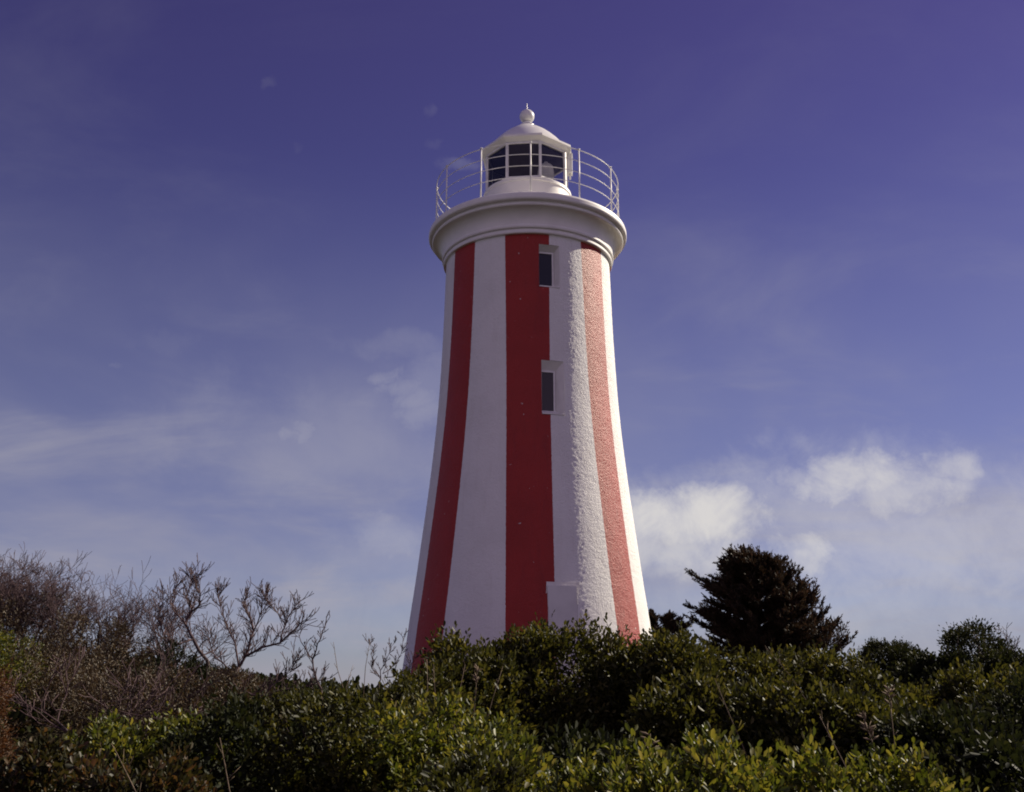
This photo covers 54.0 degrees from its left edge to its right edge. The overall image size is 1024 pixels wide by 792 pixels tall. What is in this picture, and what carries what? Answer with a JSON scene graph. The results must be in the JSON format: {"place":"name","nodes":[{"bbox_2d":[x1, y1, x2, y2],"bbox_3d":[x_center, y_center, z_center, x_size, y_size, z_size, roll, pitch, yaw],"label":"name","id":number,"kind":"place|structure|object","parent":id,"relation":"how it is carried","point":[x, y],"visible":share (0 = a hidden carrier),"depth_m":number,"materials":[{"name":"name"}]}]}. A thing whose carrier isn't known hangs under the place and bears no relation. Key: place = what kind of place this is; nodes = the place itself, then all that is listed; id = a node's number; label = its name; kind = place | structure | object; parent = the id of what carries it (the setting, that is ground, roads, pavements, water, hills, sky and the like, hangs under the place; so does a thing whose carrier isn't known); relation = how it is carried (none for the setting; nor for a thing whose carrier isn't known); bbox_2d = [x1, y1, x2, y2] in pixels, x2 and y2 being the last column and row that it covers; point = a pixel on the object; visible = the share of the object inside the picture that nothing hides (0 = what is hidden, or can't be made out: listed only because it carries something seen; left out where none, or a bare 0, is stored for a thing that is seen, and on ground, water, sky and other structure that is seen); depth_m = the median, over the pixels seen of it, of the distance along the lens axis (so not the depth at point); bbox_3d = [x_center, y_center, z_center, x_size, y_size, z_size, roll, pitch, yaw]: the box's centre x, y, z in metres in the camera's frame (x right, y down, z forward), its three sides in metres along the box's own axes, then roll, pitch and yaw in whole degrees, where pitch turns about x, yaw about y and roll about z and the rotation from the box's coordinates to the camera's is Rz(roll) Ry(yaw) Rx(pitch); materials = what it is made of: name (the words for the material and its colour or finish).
{"place":"outdoors","nodes":[
{"label":"outdoors","id":0,"kind":"place"},
{"bbox_2d":[0,672,823,791],"bbox_3d":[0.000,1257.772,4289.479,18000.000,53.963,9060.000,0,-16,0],"label":"ground","id":1,"kind":"structure","parent":0,"point":[34,735],"depth_m":11.55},
{"bbox_2d":[0,658,21,767],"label":"rusty bush","id":2,"kind":"object","parent":1,"relation":"on","point":[4,739],"visible":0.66,"depth_m":9.17,"materials":[{"name":"brown plant"}]},
{"bbox_2d":[0,558,32,647],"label":"bare tree","id":3,"kind":"object","parent":1,"relation":"on","point":[29,611],"visible":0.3,"depth_m":15.38,"materials":[{"name":"brown plant"}]},
{"bbox_2d":[0,623,52,727],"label":"scrub bush","id":4,"kind":"object","parent":1,"relation":"on","point":[7,639],"visible":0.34,"depth_m":11.63,"materials":[{"name":"green plant"}]},
{"bbox_2d":[0,548,87,658],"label":"bare tree","id":5,"kind":"object","parent":1,"relation":"on","point":[18,576],"visible":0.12,"depth_m":16.34,"materials":[{"name":"brown plant"}]},
{"bbox_2d":[0,589,88,678],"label":"scrub bush","id":6,"kind":"object","parent":1,"relation":"on","point":[4,619],"visible":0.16,"depth_m":15.02,"materials":[{"name":"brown plant"}]},
{"bbox_2d":[0,544,100,663],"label":"bare tree","id":7,"kind":"object","parent":1,"relation":"on","point":[29,588],"visible":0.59,"depth_m":15.33,"materials":[{"name":"brown plant"}]},
{"bbox_2d":[0,638,127,734],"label":"scrub bush","id":8,"kind":"object","parent":1,"relation":"on","point":[56,681],"visible":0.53,"depth_m":11.70,"materials":[{"name":"brown plant"}]},
{"bbox_2d":[0,720,135,791],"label":"hedge bush","id":9,"kind":"object","parent":1,"relation":"on","point":[39,764],"visible":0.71,"depth_m":6.46,"materials":[{"name":"green plant"}]},
{"bbox_2d":[0,644,176,731],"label":"bare sapling","id":10,"kind":"object","parent":1,"relation":"on","point":[65,729],"visible":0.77,"depth_m":10.38,"materials":[{"name":"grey plant"}]},
{"bbox_2d":[28,556,154,673],"bbox_3d":[-6.347,3.282,15.003,1.671,1.839,3.001,13,-20,-37],"label":"bare tree","id":11,"kind":"object","parent":1,"relation":"on","point":[79,603],"visible":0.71,"depth_m":14.82,"materials":[{"name":"brown plant"}]},
{"bbox_2d":[26,606,161,684],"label":"scrub bush","id":12,"kind":"object","parent":1,"relation":"on","point":[113,643],"visible":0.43,"depth_m":14.31,"materials":[{"name":"brown plant"}]},
{"bbox_2d":[49,706,166,790],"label":"hedge bush","id":13,"kind":"object","parent":1,"relation":"on","point":[103,728],"visible":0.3,"depth_m":7.81,"materials":[{"name":"green plant"}]},
{"bbox_2d":[70,566,159,663],"bbox_3d":[-6.222,3.517,15.650,1.508,1.797,1.258,0,-16,0],"label":"bare tree","id":14,"kind":"object","parent":1,"relation":"on","point":[90,609],"visible":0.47,"depth_m":15.60,"materials":[{"name":"brown plant"}]},
{"bbox_2d":[112,745,140,791],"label":"dry stalk","id":15,"kind":"object","parent":1,"relation":"on","point":[127,769],"visible":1,"depth_m":5.27,"materials":[{"name":"plant"}]},
{"bbox_2d":[52,740,223,791],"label":"hedge bush","id":16,"kind":"object","parent":1,"relation":"on","point":[173,773],"visible":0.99,"depth_m":6.22,"materials":[{"name":"green plant"}]},
{"bbox_2d":[58,660,220,741],"bbox_3d":[-4.180,3.560,11.526,1.872,1.064,2.189,-11,-20,34],"label":"scrub bush","id":17,"kind":"object","parent":1,"relation":"on","point":[108,685],"visible":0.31,"depth_m":11.15,"materials":[{"name":"brown plant"}]},
{"bbox_2d":[85,627,243,739],"bbox_3d":[-3.538,3.164,10.476,1.546,1.580,1.054,12,-20,-37],"label":"bare sapling","id":18,"kind":"object","parent":1,"relation":"on","point":[192,674],"visible":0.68,"depth_m":10.55,"materials":[{"name":"brown plant"}]},
{"bbox_2d":[126,633,226,711],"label":"scrub bush","id":19,"kind":"object","parent":1,"relation":"on","point":[193,663],"visible":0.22,"depth_m":13.22,"materials":[{"name":"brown plant"}]},
{"bbox_2d":[96,701,263,791],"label":"hedge bush","id":20,"kind":"object","parent":1,"relation":"on","point":[174,721],"visible":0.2,"depth_m":8.07,"materials":[{"name":"green plant"}]},
{"bbox_2d":[110,580,249,685],"bbox_3d":[-4.801,3.557,14.673,2.072,1.690,1.415,-6,-17,21],"label":"bare tree","id":21,"kind":"object","parent":1,"relation":"on","point":[154,627],"visible":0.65,"depth_m":14.64,"materials":[{"name":"brown plant"}]},
{"bbox_2d":[149,554,214,676],"bbox_3d":[-4.728,3.248,13.781,1.119,2.146,1.016,-12,-20,36],"label":"bare tree","id":22,"kind":"object","parent":1,"relation":"on","point":[193,580],"visible":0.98,"depth_m":13.91,"materials":[{"name":"brown plant"}]},
{"bbox_2d":[174,663,276,725],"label":"scrub bush","id":23,"kind":"object","parent":1,"relation":"on","point":[222,676],"visible":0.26,"depth_m":12.54,"materials":[{"name":"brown plant"}]},
{"bbox_2d":[216,739,240,791],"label":"dry stalk","id":24,"kind":"object","parent":1,"relation":"on","point":[225,766],"visible":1,"depth_m":5.62,"materials":[{"name":"plant"}]},
{"bbox_2d":[153,679,360,791],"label":"hedge bush","id":25,"kind":"object","parent":1,"relation":"on","point":[237,722],"visible":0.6,"depth_m":7.49,"materials":[{"name":"green plant"}]},
{"bbox_2d":[193,576,337,702],"bbox_3d":[-3.279,3.248,12.881,2.619,1.967,0.756,-12,-20,36],"label":"bare tree","id":26,"kind":"object","parent":1,"relation":"on","point":[219,591],"visible":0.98,"depth_m":13.02,"materials":[{"name":"brown plant"}]},
{"bbox_2d":[1,647,575,767],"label":"ground cover","id":27,"kind":"object","parent":1,"relation":"on","point":[18,714],"depth_m":15.16,"materials":[{"name":"green plant"}]},
{"bbox_2d":[291,610,329,699],"bbox_3d":[-2.529,3.530,12.537,0.686,1.665,0.272,-10,-19,32],"label":"bare tree","id":28,"kind":"object","parent":1,"relation":"on","point":[311,657],"visible":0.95,"depth_m":12.58,"materials":[{"name":"brown plant"}]},
{"bbox_2d":[249,679,371,770],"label":"hedge bush","id":29,"kind":"object","parent":1,"relation":"on","point":[276,704],"visible":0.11,"depth_m":11.06,"materials":[{"name":"green plant"}]},
{"bbox_2d":[332,642,342,686],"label":"dry stalk","id":30,"kind":"object","parent":1,"relation":"on","point":[336,664],"visible":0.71,"depth_m":12.07,"materials":[{"name":"plant"}]},
{"bbox_2d":[230,676,447,791],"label":"hedge bush","id":31,"kind":"object","parent":1,"relation":"on","point":[332,705],"visible":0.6,"depth_m":7.67,"materials":[{"name":"green plant"}]},
{"bbox_2d":[363,638,370,698],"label":"dry stalk","id":32,"kind":"object","parent":1,"relation":"on","point":[365,668],"visible":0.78,"depth_m":12.06,"materials":[{"name":"plant"}]},
{"bbox_2d":[317,670,439,757],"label":"hedge bush","id":33,"kind":"object","parent":1,"relation":"on","point":[413,692],"visible":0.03,"depth_m":11.37,"materials":[{"name":"green plant"}]},
{"bbox_2d":[362,628,422,691],"bbox_3d":[-1.650,3.979,13.957,0.851,1.499,0.740,0,-16,0],"label":"bare tree","id":34,"kind":"object","parent":1,"relation":"on","point":[384,659],"visible":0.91,"depth_m":13.96,"materials":[{"name":"brown plant"}]},
{"bbox_2d":[424,665,430,702],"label":"dry stalk","id":35,"kind":"object","parent":1,"relation":"on","point":[427,681],"visible":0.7,"depth_m":10.20,"materials":[{"name":"plant"}]},
{"bbox_2d":[432,664,436,699],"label":"dry stalk","id":36,"kind":"object","parent":1,"relation":"on","point":[434,681],"visible":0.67,"depth_m":10.17,"materials":[{"name":"plant"}]},
{"bbox_2d":[327,685,543,791],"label":"hedge bush","id":37,"kind":"object","parent":1,"relation":"on","point":[420,739],"visible":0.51,"depth_m":7.51,"materials":[{"name":"green plant"}]},
{"bbox_2d":[378,645,494,750],"bbox_3d":[-0.877,3.910,12.428,1.649,1.632,2.586,0,-16,0],"label":"coastal bush","id":38,"kind":"object","parent":1,"relation":"on","point":[444,682],"visible":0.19,"depth_m":11.98,"materials":[{"name":"green plant"}]},
{"bbox_2d":[401,723,542,791],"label":"hedge bush","id":39,"kind":"object","parent":1,"relation":"on","point":[468,774],"visible":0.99,"depth_m":5.94,"materials":[{"name":"green plant"}]},
{"bbox_2d":[472,664,481,719],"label":"dry stalk","id":40,"kind":"object","parent":1,"relation":"on","point":[477,670],"visible":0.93,"depth_m":10.01,"materials":[{"name":"plant"}]},
{"bbox_2d":[414,620,555,745],"bbox_3d":[-0.297,3.823,13.009,2.026,1.799,2.623,0,-16,0],"label":"coastal bush","id":41,"kind":"object","parent":1,"relation":"on","point":[485,659],"visible":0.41,"depth_m":12.54,"materials":[{"name":"green plant"}]},
{"bbox_2d":[488,663,503,714],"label":"dry stalk","id":42,"kind":"object","parent":1,"relation":"on","point":[495,689],"visible":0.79,"depth_m":9.77,"materials":[{"name":"plant"}]},
{"bbox_2d":[428,708,564,791],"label":"hedge bush","id":43,"kind":"object","parent":1,"relation":"on","point":[471,729],"visible":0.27,"depth_m":6.61,"materials":[{"name":"green plant"}]},
{"bbox_2d":[402,104,651,686],"bbox_3d":[0.506,-0.542,31.361,7.557,19.530,7.558,0,-16,0],"label":"lighthouse","id":44,"kind":"object","parent":1,"relation":"on","point":[528,514],"visible":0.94,"depth_m":28.63,"materials":[{"name":"paint"}]},
{"bbox_2d":[539,244,559,287],"bbox_3d":[1.058,-3.788,29.734,0.676,1.411,0.291,4,-16,-13],"label":"window","id":45,"kind":"structure","parent":44,"relation":"in","point":[549,266],"depth_m":29.85,"materials":[{"name":"paint"}]},
{"bbox_2d":[541,360,564,415],"bbox_3d":[1.130,-0.222,28.536,0.729,1.635,0.310,4,-16,-13],"label":"window","id":46,"kind":"structure","parent":44,"relation":"in","point":[552,372],"depth_m":28.64,"materials":[{"name":"paint"}]},
{"bbox_2d":[486,609,625,744],"bbox_3d":[0.494,3.875,13.656,2.396,1.922,2.519,13,-21,-38],"label":"coastal bush","id":47,"kind":"object","parent":1,"relation":"on","point":[549,643],"visible":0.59,"depth_m":13.09,"materials":[{"name":"green plant"}]},
{"bbox_2d":[530,732,609,791],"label":"glossy bush","id":48,"kind":"object","parent":1,"relation":"on","point":[556,783],"visible":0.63,"depth_m":5.21,"materials":[{"name":"green plant"}]},
{"bbox_2d":[531,709,685,785],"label":"coastal bush","id":49,"kind":"object","parent":1,"relation":"on","point":[558,747],"visible":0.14,"depth_m":8.34,"materials":[{"name":"green plant"}]},
{"bbox_2d":[569,612,665,741],"bbox_3d":[1.508,3.914,13.808,1.801,1.807,2.623,0,-16,0],"label":"coastal bush","id":50,"kind":"object","parent":1,"relation":"on","point":[624,653],"visible":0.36,"depth_m":13.11,"materials":[{"name":"green plant"}]},
{"bbox_2d":[563,722,702,791],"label":"glossy bush","id":51,"kind":"object","parent":1,"relation":"on","point":[620,775],"visible":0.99,"depth_m":4.41,"materials":[{"name":"green plant"}]},
{"bbox_2d":[640,731,658,761],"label":"dry stalk","id":52,"kind":"object","parent":1,"relation":"on","point":[645,733],"visible":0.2,"depth_m":5.11,"materials":[{"name":"plant"}]},
{"bbox_2d":[648,608,695,641],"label":"cypress tree","id":53,"kind":"object","parent":1,"relation":"on","point":[668,620],"visible":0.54,"depth_m":40.99,"materials":[{"name":"green plant"}]},
{"bbox_2d":[618,621,741,725],"bbox_3d":[2.196,3.853,13.150,1.906,1.823,2.713,0,-16,0],"label":"coastal bush","id":54,"kind":"object","parent":1,"relation":"on","point":[675,651],"visible":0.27,"depth_m":12.84,"materials":[{"name":"green plant"}]},
{"bbox_2d":[608,663,755,773],"bbox_3d":[1.778,3.434,10.155,1.680,1.428,2.453,0,-16,0],"label":"coastal bush","id":55,"kind":"object","parent":1,"relation":"on","point":[692,700],"visible":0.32,"depth_m":9.79,"materials":[{"name":"green plant"}]},
{"bbox_2d":[651,720,796,791],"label":"glossy bush","id":56,"kind":"object","parent":1,"relation":"on","point":[713,764],"visible":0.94,"depth_m":4.40,"materials":[{"name":"green plant"}]},
{"bbox_2d":[715,676,746,755],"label":"dry stalk","id":57,"kind":"object","parent":1,"relation":"on","point":[729,715],"visible":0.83,"depth_m":9.17,"materials":[{"name":"plant"}]},
{"bbox_2d":[686,639,821,699],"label":"coastal bush","id":58,"kind":"object","parent":1,"relation":"on","point":[767,667],"visible":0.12,"depth_m":12.92,"materials":[{"name":"green plant"}]},
{"bbox_2d":[699,666,823,768],"bbox_3d":[2.370,3.467,10.059,1.482,1.472,2.023,0,-16,0],"label":"coastal bush","id":59,"kind":"object","parent":1,"relation":"on","point":[731,694],"visible":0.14,"depth_m":9.70,"materials":[{"name":"green plant"}]},
{"bbox_2d":[682,543,857,665],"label":"cypress tree","id":60,"kind":"object","parent":1,"relation":"on","point":[750,589],"visible":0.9,"depth_m":40.48,"materials":[{"name":"green plant"}]},
{"bbox_2d":[766,647,805,698],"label":"dry stalk","id":61,"kind":"object","parent":1,"relation":"on","point":[785,670],"visible":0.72,"depth_m":11.75,"materials":[{"name":"plant"}]},
{"bbox_2d":[717,669,921,790],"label":"coastal bush","id":62,"kind":"object","parent":1,"relation":"on","point":[795,717],"visible":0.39,"depth_m":9.21,"materials":[{"name":"green plant"}]},
{"bbox_2d":[765,721,882,791],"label":"glossy bush","id":63,"kind":"object","parent":1,"relation":"on","point":[810,776],"visible":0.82,"depth_m":4.58,"materials":[{"name":"green plant"}]},
{"bbox_2d":[761,639,894,701],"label":"coastal bush","id":64,"kind":"object","parent":1,"relation":"on","point":[817,661],"visible":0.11,"depth_m":13.04,"materials":[{"name":"green plant"}]},
{"bbox_2d":[820,716,845,766],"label":"dry stalk","id":65,"kind":"object","parent":1,"relation":"on","point":[832,740],"visible":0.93,"depth_m":6.24,"materials":[{"name":"plant"}]},
{"bbox_2d":[856,711,878,756],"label":"dry stalk","id":66,"kind":"object","parent":1,"relation":"on","point":[864,724],"visible":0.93,"depth_m":6.10,"materials":[{"name":"plant"}]},
{"bbox_2d":[795,644,962,716],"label":"coastal bush","id":67,"kind":"object","parent":1,"relation":"on","point":[867,678],"visible":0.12,"depth_m":12.16,"materials":[{"name":"green plant"}]},
{"bbox_2d":[846,636,925,683],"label":"mound bush","id":68,"kind":"object","parent":1,"relation":"on","point":[893,651],"visible":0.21,"depth_m":22.83,"materials":[{"name":"green plant"}]},
{"bbox_2d":[881,685,896,752],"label":"dry stalk","id":69,"kind":"object","parent":1,"relation":"on","point":[889,690],"visible":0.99,"depth_m":7.07,"materials":[{"name":"plant"}]},
{"bbox_2d":[831,734,988,791],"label":"glossy bush","id":70,"kind":"object","parent":1,"relation":"on","point":[905,776],"visible":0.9,"depth_m":5.00,"materials":[{"name":"green plant"}]},
{"bbox_2d":[886,640,978,700],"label":"coastal bush","id":71,"kind":"object","parent":1,"relation":"on","point":[925,667],"visible":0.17,"depth_m":15.84,"materials":[{"name":"green plant"}]},
{"bbox_2d":[850,697,1023,791],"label":"coastal bush","id":72,"kind":"object","parent":1,"relation":"on","point":[934,731],"visible":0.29,"depth_m":8.25,"materials":[{"name":"green plant"}]},
{"bbox_2d":[907,655,1023,740],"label":"coastal bush","id":73,"kind":"object","parent":1,"relation":"on","point":[960,683],"visible":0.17,"depth_m":11.95,"materials":[{"name":"green plant"}]},
{"bbox_2d":[923,717,1023,791],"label":"coastal bush","id":74,"kind":"object","parent":1,"relation":"on","point":[1000,765],"visible":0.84,"depth_m":7.51,"materials":[{"name":"green plant"}]},
{"bbox_2d":[936,615,1022,664],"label":"sparse shrub","id":75,"kind":"object","parent":1,"relation":"on","point":[965,634],"visible":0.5,"depth_m":16.38,"materials":[{"name":"green plant"}]},
{"bbox_2d":[959,643,1023,680],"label":"coastal bush","id":76,"kind":"object","parent":1,"relation":"on","point":[995,654],"visible":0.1,"depth_m":14.73,"materials":[{"name":"green plant"}]},
{"bbox_2d":[960,663,1023,736],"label":"coastal bush","id":77,"kind":"object","parent":1,"relation":"on","point":[1015,699],"visible":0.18,"depth_m":10.16,"materials":[{"name":"green plant"}]},
{"bbox_2d":[0,0,1023,689],"label":"sky","id":78,"kind":"structure","parent":0,"point":[222,281],"materials":[{"name":"blue"}]}
]}

